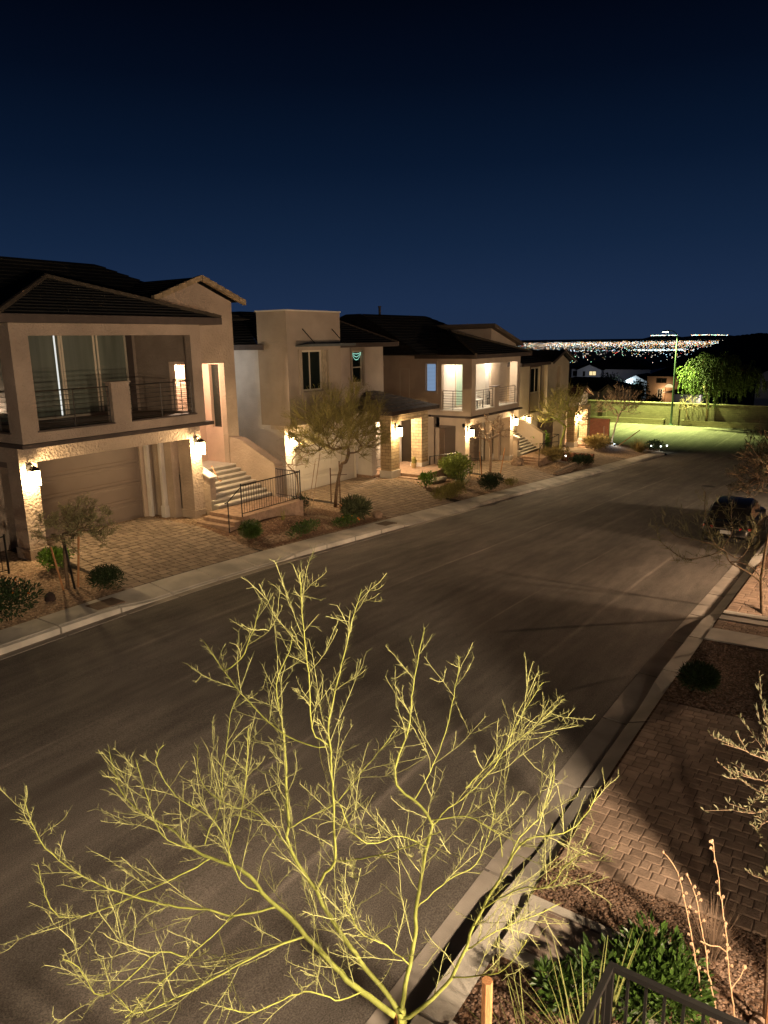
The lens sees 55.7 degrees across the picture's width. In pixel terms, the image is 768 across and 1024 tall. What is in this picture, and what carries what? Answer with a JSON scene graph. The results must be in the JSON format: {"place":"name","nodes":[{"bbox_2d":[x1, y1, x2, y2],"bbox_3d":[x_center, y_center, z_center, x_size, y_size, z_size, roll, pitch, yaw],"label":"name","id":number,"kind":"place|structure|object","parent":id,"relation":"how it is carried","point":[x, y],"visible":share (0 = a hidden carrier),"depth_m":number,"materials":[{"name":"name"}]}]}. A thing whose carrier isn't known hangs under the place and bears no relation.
{"place":"outdoors","nodes":[
{"label":"outdoors","id":0,"kind":"place"},
{"bbox_2d":[47,517,257,589],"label":"driveway","id":1,"kind":"structure","parent":0,"point":[131,540],"depth_m":20.57,"materials":[{"name":"beige brick"}]},
{"bbox_2d":[0,453,661,645],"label":"sidewalk","id":2,"kind":"structure","parent":0,"point":[161,587],"depth_m":19.54,"materials":[{"name":"concrete"}]},
{"bbox_2d":[86,597,124,609],"bbox_3d":[-6.232,2.058,16.241,0.480,0.041,0.700,8,16,33],"label":"meter cover","id":3,"kind":"object","parent":2,"relation":"on","point":[105,603],"visible":1,"depth_m":16.23,"materials":[{"name":"concrete"}]},
{"bbox_2d":[0,443,663,629],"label":"gravel yard","id":4,"kind":"structure","parent":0,"point":[17,565],"depth_m":21.47,"materials":[{"name":"beige gravel"}]},
{"bbox_2d":[0,534,9,573],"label":"picket fence","id":5,"kind":"object","parent":4,"relation":"on","point":[6,553],"visible":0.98,"depth_m":18.20,"materials":[{"name":"black metal"}]},
{"bbox_2d":[0,575,47,622],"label":"lantana bush","id":6,"kind":"object","parent":4,"relation":"on","point":[7,594],"visible":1,"depth_m":15.00,"materials":[{"name":"green plant"}]},
{"bbox_2d":[44,592,55,601],"bbox_3d":[-7.559,1.941,16.465,0.235,0.296,0.255,8,16,33],"label":"boulder","id":7,"kind":"object","parent":4,"relation":"on","point":[50,597],"visible":0.82,"depth_m":16.38,"materials":[{"name":"brown stone"}]},
{"bbox_2d":[35,545,74,570],"bbox_3d":[-8.423,1.157,18.591,0.815,0.733,1.050,1,13,8],"label":"round bush","id":8,"kind":"object","parent":4,"relation":"on","point":[45,557],"visible":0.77,"depth_m":18.41,"materials":[{"name":"green plant"}]},
{"bbox_2d":[50,547,63,589],"bbox_3d":[-7.630,1.326,16.967,0.202,1.077,0.047,-5,14,-15],"label":"tree stake","id":9,"kind":"object","parent":4,"relation":"on","point":[57,569],"visible":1,"depth_m":16.95,"materials":[{"name":"brown wood"}]},
{"bbox_2d":[63,538,75,588],"bbox_3d":[-7.418,1.219,17.122,0.212,1.247,0.054,3,14,16],"label":"tree stake","id":10,"kind":"object","parent":4,"relation":"on","point":[69,566],"visible":0.91,"depth_m":17.12,"materials":[{"name":"black wood"}]},
{"bbox_2d":[27,491,120,588],"bbox_3d":[-7.265,0.686,17.142,2.002,2.250,1.740,-13,18,-42],"label":"olive tree","id":11,"kind":"object","parent":4,"relation":"on","point":[74,519],"visible":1,"depth_m":16.92,"materials":[{"name":"green plant"}]},
{"bbox_2d":[77,529,79,586],"bbox_3d":[-7.267,1.107,17.282,0.049,1.406,0.230,8,16,33],"label":"tree stake","id":12,"kind":"object","parent":4,"relation":"on","point":[78,547],"visible":1,"depth_m":17.27,"materials":[{"name":"brown wood"}]},
{"bbox_2d":[85,563,127,590],"bbox_3d":[-6.607,1.532,17.165,1.038,0.680,0.921,8,16,33],"label":"round bush","id":13,"kind":"object","parent":4,"relation":"on","point":[105,575],"visible":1,"depth_m":17.05,"materials":[{"name":"green plant"}]},
{"bbox_2d":[8,519,262,586],"bbox_3d":[-7.038,1.094,20.685,5.620,0.249,4.400,8,16,33],"label":"paver bedding","id":14,"kind":"object","parent":4,"relation":"on","point":[73,566],"visible":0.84,"depth_m":20.21,"materials":[{"name":"brown stone"}]},
{"bbox_2d":[0,256,303,560],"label":"house","id":15,"kind":"structure","parent":4,"relation":"on","point":[118,395],"depth_m":22.74,"materials":[{"name":"beige paint"}]},
{"bbox_2d":[0,335,137,424],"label":"window","id":16,"kind":"structure","parent":15,"relation":"in","point":[57,362],"depth_m":22.64,"materials":[{"name":"beige glass"}]},
{"bbox_2d":[37,447,143,539],"bbox_3d":[-9.261,-0.615,22.344,0.074,2.520,4.270,8,16,33],"label":"garage door","id":17,"kind":"structure","parent":15,"relation":"in","point":[113,477],"depth_m":22.66,"materials":[{"name":"beige metal"}]},
{"bbox_2d":[211,364,221,426],"bbox_3d":[-6.083,-4.272,26.695,0.500,2.280,0.040,8,16,33],"label":"recess window","id":18,"kind":"structure","parent":15,"relation":"in","point":[214,367],"depth_m":26.72,"materials":[{"name":"black glass"}]},
{"bbox_2d":[224,468,300,532],"bbox_3d":[-4.325,-0.428,23.998,1.203,1.510,3.581,8,16,33],"label":"landing railing","id":19,"kind":"object","parent":15,"relation":"attached to","point":[285,482],"visible":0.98,"depth_m":24.01,"materials":[{"name":"black metal"}]},
{"bbox_2d":[200,508,379,547],"bbox_3d":[-3.016,0.351,24.408,2.980,0.646,5.800,8,16,33],"label":"gravel mound","id":20,"kind":"object","parent":4,"relation":"on","point":[314,511],"visible":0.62,"depth_m":23.36,"materials":[{"name":"beige gravel"}]},
{"bbox_2d":[237,519,263,539],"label":"round bush","id":21,"kind":"object","parent":20,"relation":"on","point":[251,529],"visible":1,"depth_m":21.77,"materials":[{"name":"green plant"}]},
{"bbox_2d":[274,440,308,498],"bbox_3d":[-3.306,-1.273,26.045,1.102,2.630,1.046,3,14,16],"label":"bare sapling","id":22,"kind":"object","parent":20,"relation":"on","point":[294,465],"visible":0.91,"depth_m":25.79,"materials":[{"name":"brown plant"}]},
{"bbox_2d":[290,491,309,511],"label":"shrub","id":23,"kind":"object","parent":20,"relation":"on","point":[304,503],"visible":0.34,"depth_m":26.36,"materials":[{"name":"green plant"}]},
{"bbox_2d":[285,518,320,538],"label":"shrub","id":24,"kind":"object","parent":20,"relation":"on","point":[305,526],"visible":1,"depth_m":22.84,"materials":[{"name":"green plant"}]},
{"bbox_2d":[330,461,346,502],"bbox_3d":[-1.776,-1.152,28.437,0.668,1.700,0.048,0,13,2],"label":"tree stake","id":25,"kind":"object","parent":20,"relation":"on","point":[339,485],"visible":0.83,"depth_m":28.47,"materials":[{"name":"brown wood"}]},
{"bbox_2d":[331,514,359,527],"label":"shrub","id":26,"kind":"object","parent":20,"relation":"on","point":[344,520],"visible":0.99,"depth_m":24.38,"materials":[{"name":"green plant"}]},
{"bbox_2d":[277,376,396,506],"bbox_3d":[-1.758,-2.737,28.085,4.375,5.066,5.188,2,14,10],"label":"desert tree","id":27,"kind":"object","parent":4,"relation":"on","point":[346,413],"visible":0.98,"depth_m":27.24,"materials":[{"name":"green plant"}]},
{"bbox_2d":[232,309,449,497],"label":"house","id":28,"kind":"structure","parent":4,"relation":"on","point":[293,354],"depth_m":29.42,"materials":[{"name":"paint"}]},
{"bbox_2d":[302,350,326,390],"bbox_3d":[-2.783,-5.580,28.628,0.050,1.560,1.620,8,16,33],"label":"window","id":29,"kind":"structure","parent":28,"relation":"in","point":[314,363],"depth_m":28.67,"materials":[{"name":"black glass"}]},
{"bbox_2d":[295,428,354,492],"bbox_3d":[-2.744,-2.347,32.094,0.074,2.530,4.700,8,16,33],"label":"garage door","id":30,"kind":"structure","parent":28,"relation":"in","point":[306,474],"depth_m":32.21,"materials":[{"name":"beige metal"}]},
{"bbox_2d":[352,351,361,382],"bbox_3d":[-1.302,-6.771,33.977,0.074,1.470,0.800,8,16,33],"label":"window","id":31,"kind":"structure","parent":28,"relation":"in","point":[357,373],"depth_m":34.05,"materials":[{"name":"black glass"}]},
{"bbox_2d":[339,493,372,519],"bbox_3d":[-1.031,-0.153,25.688,1.406,1.001,1.471,8,16,33],"label":"spiky shrub","id":32,"kind":"object","parent":4,"relation":"on","point":[356,505],"visible":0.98,"depth_m":25.42,"materials":[{"name":"green plant"}]},
{"bbox_2d":[417,470,437,486],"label":"shrub","id":33,"kind":"object","parent":4,"relation":"on","point":[426,477],"visible":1,"depth_m":32.31,"materials":[{"name":"green plant"}]},
{"bbox_2d":[429,479,470,500],"bbox_3d":[2.807,-0.931,31.116,1.142,0.750,3.027,8,16,33],"label":"shrub","id":34,"kind":"object","parent":4,"relation":"on","point":[450,489],"visible":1,"depth_m":30.88,"materials":[{"name":"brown plant"}]},
{"bbox_2d":[340,306,560,472],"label":"house","id":35,"kind":"structure","parent":4,"relation":"on","point":[451,370],"depth_m":40.48,"materials":[{"name":"paint"}]},
{"bbox_2d":[426,363,435,391],"bbox_3d":[2.587,-7.303,39.436,0.650,1.520,0.050,8,16,33],"label":"window","id":36,"kind":"structure","parent":35,"relation":"in","point":[430,367],"depth_m":39.46,"materials":[{"name":"blue glass"}]},
{"bbox_2d":[455,365,462,406],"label":"window","id":37,"kind":"structure","parent":35,"relation":"in","point":[458,368],"depth_m":41.02,"materials":[{"name":"beige glass"}]},
{"bbox_2d":[469,424,478,461],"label":"pillar","id":38,"kind":"structure","parent":35,"relation":"in","point":[473,442],"depth_m":43.50,"materials":[{"name":"beige paint"}]},
{"bbox_2d":[437,451,475,478],"bbox_3d":[3.544,-2.259,35.398,1.872,1.484,2.293,1,13,9],"label":"round bush","id":39,"kind":"object","parent":4,"relation":"on","point":[457,463],"visible":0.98,"depth_m":34.95,"materials":[{"name":"green plant"}]},
{"bbox_2d":[450,470,471,486],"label":"yucca","id":40,"kind":"object","parent":4,"relation":"on","point":[460,478],"visible":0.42,"depth_m":33.12,"materials":[{"name":"green plant"}]},
{"bbox_2d":[477,471,504,490],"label":"dark shrub","id":41,"kind":"object","parent":4,"relation":"on","point":[489,480],"visible":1,"depth_m":33.54,"materials":[{"name":"green plant"}]},
{"bbox_2d":[469,413,517,471],"bbox_3d":[5.618,-3.555,38.038,2.442,3.481,2.491,-4,14,-12],"label":"bare tree","id":42,"kind":"object","parent":4,"relation":"on","point":[490,441],"visible":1,"depth_m":37.88,"materials":[{"name":"brown plant"}]},
{"bbox_2d":[428,349,593,447],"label":"house","id":43,"kind":"structure","parent":4,"relation":"on","point":[545,370],"depth_m":48.73,"materials":[{"name":"paint"}]},
{"bbox_2d":[530,367,538,392],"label":"window","id":44,"kind":"structure","parent":43,"relation":"in","point":[534,386],"depth_m":46.91,"materials":[{"name":"black glass"}]},
{"bbox_2d":[537,417,552,447],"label":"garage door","id":45,"kind":"structure","parent":43,"relation":"in","point":[545,426],"depth_m":51.24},
{"bbox_2d":[511,456,523,465],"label":"boulder","id":46,"kind":"object","parent":4,"relation":"on","point":[517,461],"visible":0.73,"depth_m":42.09,"materials":[{"name":"beige stone"}]},
{"bbox_2d":[536,444,570,461],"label":"straw shrub","id":47,"kind":"object","parent":4,"relation":"on","point":[553,451],"visible":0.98,"depth_m":43.83,"materials":[{"name":"brown plant"}]},
{"bbox_2d":[526,381,597,448],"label":"palo verde tree","id":48,"kind":"object","parent":4,"relation":"on","point":[575,399],"visible":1,"depth_m":45.46,"materials":[{"name":"green plant"}]},
{"bbox_2d":[553,462,576,474],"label":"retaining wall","id":49,"kind":"structure","parent":4,"relation":"on","point":[567,468],"depth_m":41.54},
{"bbox_2d":[568,453,586,464],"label":"dark shrub","id":50,"kind":"object","parent":4,"relation":"on","point":[579,458],"visible":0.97,"depth_m":44.70,"materials":[{"name":"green plant"}]},
{"bbox_2d":[561,452,593,460],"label":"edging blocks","id":51,"kind":"structure","parent":4,"relation":"on","point":[572,454],"depth_m":47.53,"materials":[{"name":"brown stone"}]},
{"bbox_2d":[581,432,613,448],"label":"straw shrub","id":52,"kind":"object","parent":4,"relation":"on","point":[597,441],"visible":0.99,"depth_m":53.27,"materials":[{"name":"yellow plant"}]},
{"bbox_2d":[589,418,609,435],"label":"brick wall","id":53,"kind":"structure","parent":4,"relation":"on","point":[599,425],"depth_m":61.46,"materials":[{"name":"red brick"}]},
{"bbox_2d":[591,384,646,441],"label":"corner tree","id":54,"kind":"object","parent":4,"relation":"on","point":[614,396],"visible":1,"depth_m":56.10,"materials":[{"name":"brown plant"}]},
{"bbox_2d":[647,439,664,449],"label":"dark shrub","id":55,"kind":"object","parent":4,"relation":"on","point":[656,443],"visible":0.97,"depth_m":56.96,"materials":[{"name":"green plant"}]},
{"bbox_2d":[299,477,460,517],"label":"driveway","id":56,"kind":"structure","parent":0,"point":[377,484],"depth_m":30.59,"materials":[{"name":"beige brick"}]},
{"bbox_2d":[0,452,767,1023],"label":"street","id":57,"kind":"structure","parent":0,"point":[588,594],"depth_m":11.07,"materials":[{"name":"grey asphalt"}]},
{"bbox_2d":[0,455,663,659],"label":"gutter","id":58,"kind":"object","parent":57,"relation":"on","point":[48,640],"visible":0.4,"depth_m":18.45,"materials":[{"name":"concrete"}]},
{"bbox_2d":[365,527,767,1023],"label":"gutter","id":59,"kind":"object","parent":57,"relation":"on","point":[578,768],"visible":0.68,"depth_m":8.97,"materials":[{"name":"concrete"}]},
{"bbox_2d":[701,495,766,545],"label":"parked car","id":60,"kind":"object","parent":57,"relation":"on","point":[743,508],"visible":0.79,"depth_m":23.74,"materials":[{"name":"black paint"}]},
{"bbox_2d":[0,0,767,339],"label":"sky","id":61,"kind":"structure","parent":0,"point":[531,169],"materials":[{"name":"blue"}]},
{"bbox_2d":[257,339,721,455],"bbox_3d":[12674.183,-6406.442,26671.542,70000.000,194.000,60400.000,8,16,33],"label":"ground","id":62,"kind":"structure","parent":0,"point":[590,355],"depth_m":11615.82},
{"bbox_2d":[0,454,662,654],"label":"kerb","id":63,"kind":"structure","parent":62,"relation":"on","point":[42,635],"depth_m":18.61,"materials":[{"name":"concrete"}]},
{"bbox_2d":[568,377,636,400],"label":"house","id":64,"kind":"structure","parent":62,"relation":"on","point":[600,386],"depth_m":97.71,"materials":[{"name":"tile"}]},
{"bbox_2d":[601,372,623,381],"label":"dark tree","id":65,"kind":"object","parent":62,"relation":"on","point":[610,377],"visible":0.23,"depth_m":116.15,"materials":[{"name":"brown plant"}]},
{"bbox_2d":[569,357,667,381],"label":"house","id":66,"kind":"structure","parent":62,"relation":"on","point":[626,367],"depth_m":129.56,"materials":[{"name":"tile"}]},
{"bbox_2d":[524,334,713,356],"bbox_3d":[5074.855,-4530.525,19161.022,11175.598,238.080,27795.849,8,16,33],"label":"city lights","id":67,"kind":"object","parent":62,"relation":"on","point":[630,345],"visible":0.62,"depth_m":18311.94},
{"bbox_2d":[623,373,649,401],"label":"house","id":68,"kind":"structure","parent":62,"relation":"on","point":[638,377],"depth_m":116.46,"materials":[{"name":"paint"}]},
{"bbox_2d":[628,378,649,400],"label":"dark tree","id":69,"kind":"object","parent":62,"relation":"on","point":[642,394],"visible":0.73,"depth_m":100.14,"materials":[{"name":"brown plant"}]},
{"bbox_2d":[644,393,663,401],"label":"dark tree","id":70,"kind":"object","parent":62,"relation":"on","point":[655,398],"visible":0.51,"depth_m":95.70,"materials":[{"name":"brown plant"}]},
{"bbox_2d":[646,368,689,401],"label":"house","id":71,"kind":"structure","parent":62,"relation":"on","point":[660,382],"depth_m":104.79,"materials":[{"name":"paint"}]},
{"bbox_2d":[578,416,767,429],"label":"planter wall","id":72,"kind":"structure","parent":62,"relation":"on","point":[733,425],"depth_m":77.41,"materials":[{"name":"beige concrete"}]},
{"bbox_2d":[659,362,686,370],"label":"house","id":73,"kind":"structure","parent":62,"relation":"on","point":[669,365],"depth_m":141.52,"materials":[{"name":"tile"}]},
{"bbox_2d":[588,400,767,425],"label":"block wall","id":74,"kind":"structure","parent":62,"relation":"on","point":[755,414],"depth_m":78.55,"materials":[{"name":"beige concrete"}]},
{"bbox_2d":[674,388,705,403],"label":"house","id":75,"kind":"structure","parent":62,"relation":"on","point":[678,397],"depth_m":100.45,"materials":[{"name":"tile"}]},
{"bbox_2d":[754,371,767,405],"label":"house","id":76,"kind":"structure","parent":62,"relation":"on","point":[762,400],"depth_m":115.26,"materials":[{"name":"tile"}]},
{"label":"planting bed","id":77,"kind":"structure","parent":62,"relation":"on","visible":0},
{"bbox_2d":[678,396,702,419],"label":"tree","id":78,"kind":"object","parent":77,"relation":"on","point":[696,405],"visible":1,"depth_m":77.83,"materials":[{"name":"yellow plant"}]},
{"bbox_2d":[676,351,766,420],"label":"pepper tree","id":79,"kind":"object","parent":77,"relation":"on","point":[717,375],"visible":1,"depth_m":74.08,"materials":[{"name":"green plant"}]},
{"bbox_2d":[470,460,556,482],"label":"driveway","id":80,"kind":"structure","parent":0,"point":[508,469],"depth_m":40.29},
{"bbox_2d":[564,447,622,466],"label":"driveway","id":81,"kind":"structure","parent":0,"point":[598,460],"depth_m":50.02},
{"bbox_2d":[452,553,767,1023],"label":"gravel verge","id":82,"kind":"structure","parent":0,"point":[468,1016],"depth_m":7.10,"materials":[{"name":"brown gravel"}]},
{"bbox_2d":[0,546,621,1023],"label":"palo verde tree","id":83,"kind":"object","parent":82,"relation":"on","point":[390,1012],"visible":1,"depth_m":4.07,"materials":[{"name":"green plant"}]},
{"bbox_2d":[481,976,492,1023],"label":"tree stake","id":84,"kind":"object","parent":82,"relation":"on","point":[487,998],"visible":1,"depth_m":3.71,"materials":[{"name":"brown wood"}]},
{"bbox_2d":[467,965,600,1023],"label":"grass clump","id":85,"kind":"object","parent":82,"relation":"on","point":[522,1019],"visible":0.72,"depth_m":5.76,"materials":[{"name":"green plant"}]},
{"bbox_2d":[530,947,603,1023],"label":"leafy shrub","id":86,"kind":"object","parent":82,"relation":"on","point":[546,992],"visible":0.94,"depth_m":6.03,"materials":[{"name":"green plant"}]},
{"bbox_2d":[496,894,671,1023],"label":"concrete pad","id":87,"kind":"object","parent":82,"relation":"on","point":[524,957],"visible":0.25,"depth_m":6.98,"materials":[{"name":"beige concrete"}]},
{"bbox_2d":[522,909,634,997],"bbox_3d":[1.854,4.074,6.731,1.000,0.018,0.590,8,16,33],"label":"utility cover","id":88,"kind":"object","parent":87,"relation":"on","point":[571,935],"visible":0.37,"depth_m":6.86,"materials":[{"name":"grey concrete"}]},
{"bbox_2d":[410,543,767,1023],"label":"kerb","id":89,"kind":"structure","parent":82,"relation":"on","point":[444,1006],"depth_m":8.32,"materials":[{"name":"concrete"}]},
{"bbox_2d":[498,929,691,1023],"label":"grass clump","id":90,"kind":"object","parent":82,"relation":"on","point":[615,998],"visible":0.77,"depth_m":5.78,"materials":[{"name":"green plant"}]},
{"bbox_2d":[565,909,718,1023],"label":"leafy shrub","id":91,"kind":"object","parent":82,"relation":"on","point":[650,961],"visible":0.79,"depth_m":6.02,"materials":[{"name":"green plant"}]},
{"bbox_2d":[578,961,748,1023],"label":"metal railing","id":92,"kind":"object","parent":82,"relation":"on","point":[604,989],"visible":1,"depth_m":4.36,"materials":[{"name":"black metal"}]},
{"bbox_2d":[662,850,701,995],"bbox_3d":[2.384,3.442,5.801,0.461,1.723,0.077,-1,13,-1],"label":"dry flower stalk","id":93,"kind":"object","parent":82,"relation":"on","point":[690,932],"visible":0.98,"depth_m":5.76,"materials":[{"name":"beige plant"}]},
{"bbox_2d":[675,659,721,694],"bbox_3d":[5.164,2.705,11.932,0.774,0.575,0.779,8,16,33],"label":"round bush","id":94,"kind":"object","parent":82,"relation":"on","point":[694,671],"visible":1,"depth_m":11.80,"materials":[{"name":"green plant"}]},
{"bbox_2d":[685,873,717,1023],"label":"dry flower stalk","id":95,"kind":"object","parent":82,"relation":"on","point":[696,911],"visible":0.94,"depth_m":5.78,"materials":[{"name":"beige plant"}]},
{"bbox_2d":[648,486,767,614],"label":"bare tree","id":96,"kind":"object","parent":82,"relation":"on","point":[761,577],"visible":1,"depth_m":15.59,"materials":[{"name":"brown plant"}]},
{"bbox_2d":[674,883,757,964],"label":"dry grass","id":97,"kind":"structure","parent":82,"relation":"on","point":[714,952],"depth_m":6.70,"materials":[{"name":"plant"}]},
{"bbox_2d":[700,839,746,1016],"bbox_3d":[2.680,3.397,5.800,0.524,1.802,0.134,-5,14,-18],"label":"dry flower stalk","id":98,"kind":"object","parent":82,"relation":"on","point":[744,966],"visible":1,"depth_m":5.81,"materials":[{"name":"beige plant"}]},
{"bbox_2d":[701,666,767,1018],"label":"young tree","id":99,"kind":"object","parent":82,"relation":"on","point":[763,793],"visible":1,"depth_m":5.03,"materials":[{"name":"brown plant"}]},
{"bbox_2d":[725,420,767,506],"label":"dark street tree","id":100,"kind":"object","parent":82,"relation":"on","point":[763,469],"visible":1,"depth_m":22.28,"materials":[{"name":"brown plant"}]},
{"bbox_2d":[749,1012,764,1023],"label":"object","id":101,"kind":"object","parent":82,"relation":"on","point":[757,1018],"visible":0.77,"depth_m":5.98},
{"bbox_2d":[628,437,653,451],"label":"ornamental grass","id":102,"kind":"object","parent":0,"point":[639,448],"depth_m":54.99,"materials":[{"name":"brown plant"}]},
{"bbox_2d":[558,700,767,937],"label":"driveway","id":103,"kind":"structure","parent":0,"point":[648,793],"depth_m":8.61,"materials":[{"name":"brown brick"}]},
{"bbox_2d":[663,330,677,425],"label":"street lamp","id":104,"kind":"object","parent":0,"point":[671,414],"visible":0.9,"depth_m":77.33,"materials":[{"name":"green metal"}]},
{"bbox_2d":[577,421,767,456],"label":"cross street","id":105,"kind":"structure","parent":0,"point":[726,441],"depth_m":67.83,"materials":[{"name":"grey asphalt"}]},
{"bbox_2d":[634,334,732,340],"bbox_3d":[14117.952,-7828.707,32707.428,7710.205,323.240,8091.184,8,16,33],"label":"mountain","id":106,"kind":"structure","parent":0,"point":[698,337],"depth_m":31255.41,"materials":[{"name":"grey"}]},
{"bbox_2d":[655,333,767,404],"bbox_3d":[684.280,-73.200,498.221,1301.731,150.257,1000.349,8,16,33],"label":"hill","id":107,"kind":"structure","parent":0,"point":[747,348],"depth_m":569.37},
{"bbox_2d":[704,610,767,650],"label":"concrete path","id":108,"kind":"structure","parent":0,"point":[739,638],"depth_m":14.51,"materials":[{"name":"beige concrete"}]},
{"bbox_2d":[713,620,767,636],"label":"paved path","id":109,"kind":"structure","parent":0,"point":[743,628],"depth_m":14.92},
{"bbox_2d":[726,568,767,616],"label":"driveway","id":110,"kind":"structure","parent":0,"point":[748,594],"depth_m":17.06,"materials":[{"name":"beige brick"}]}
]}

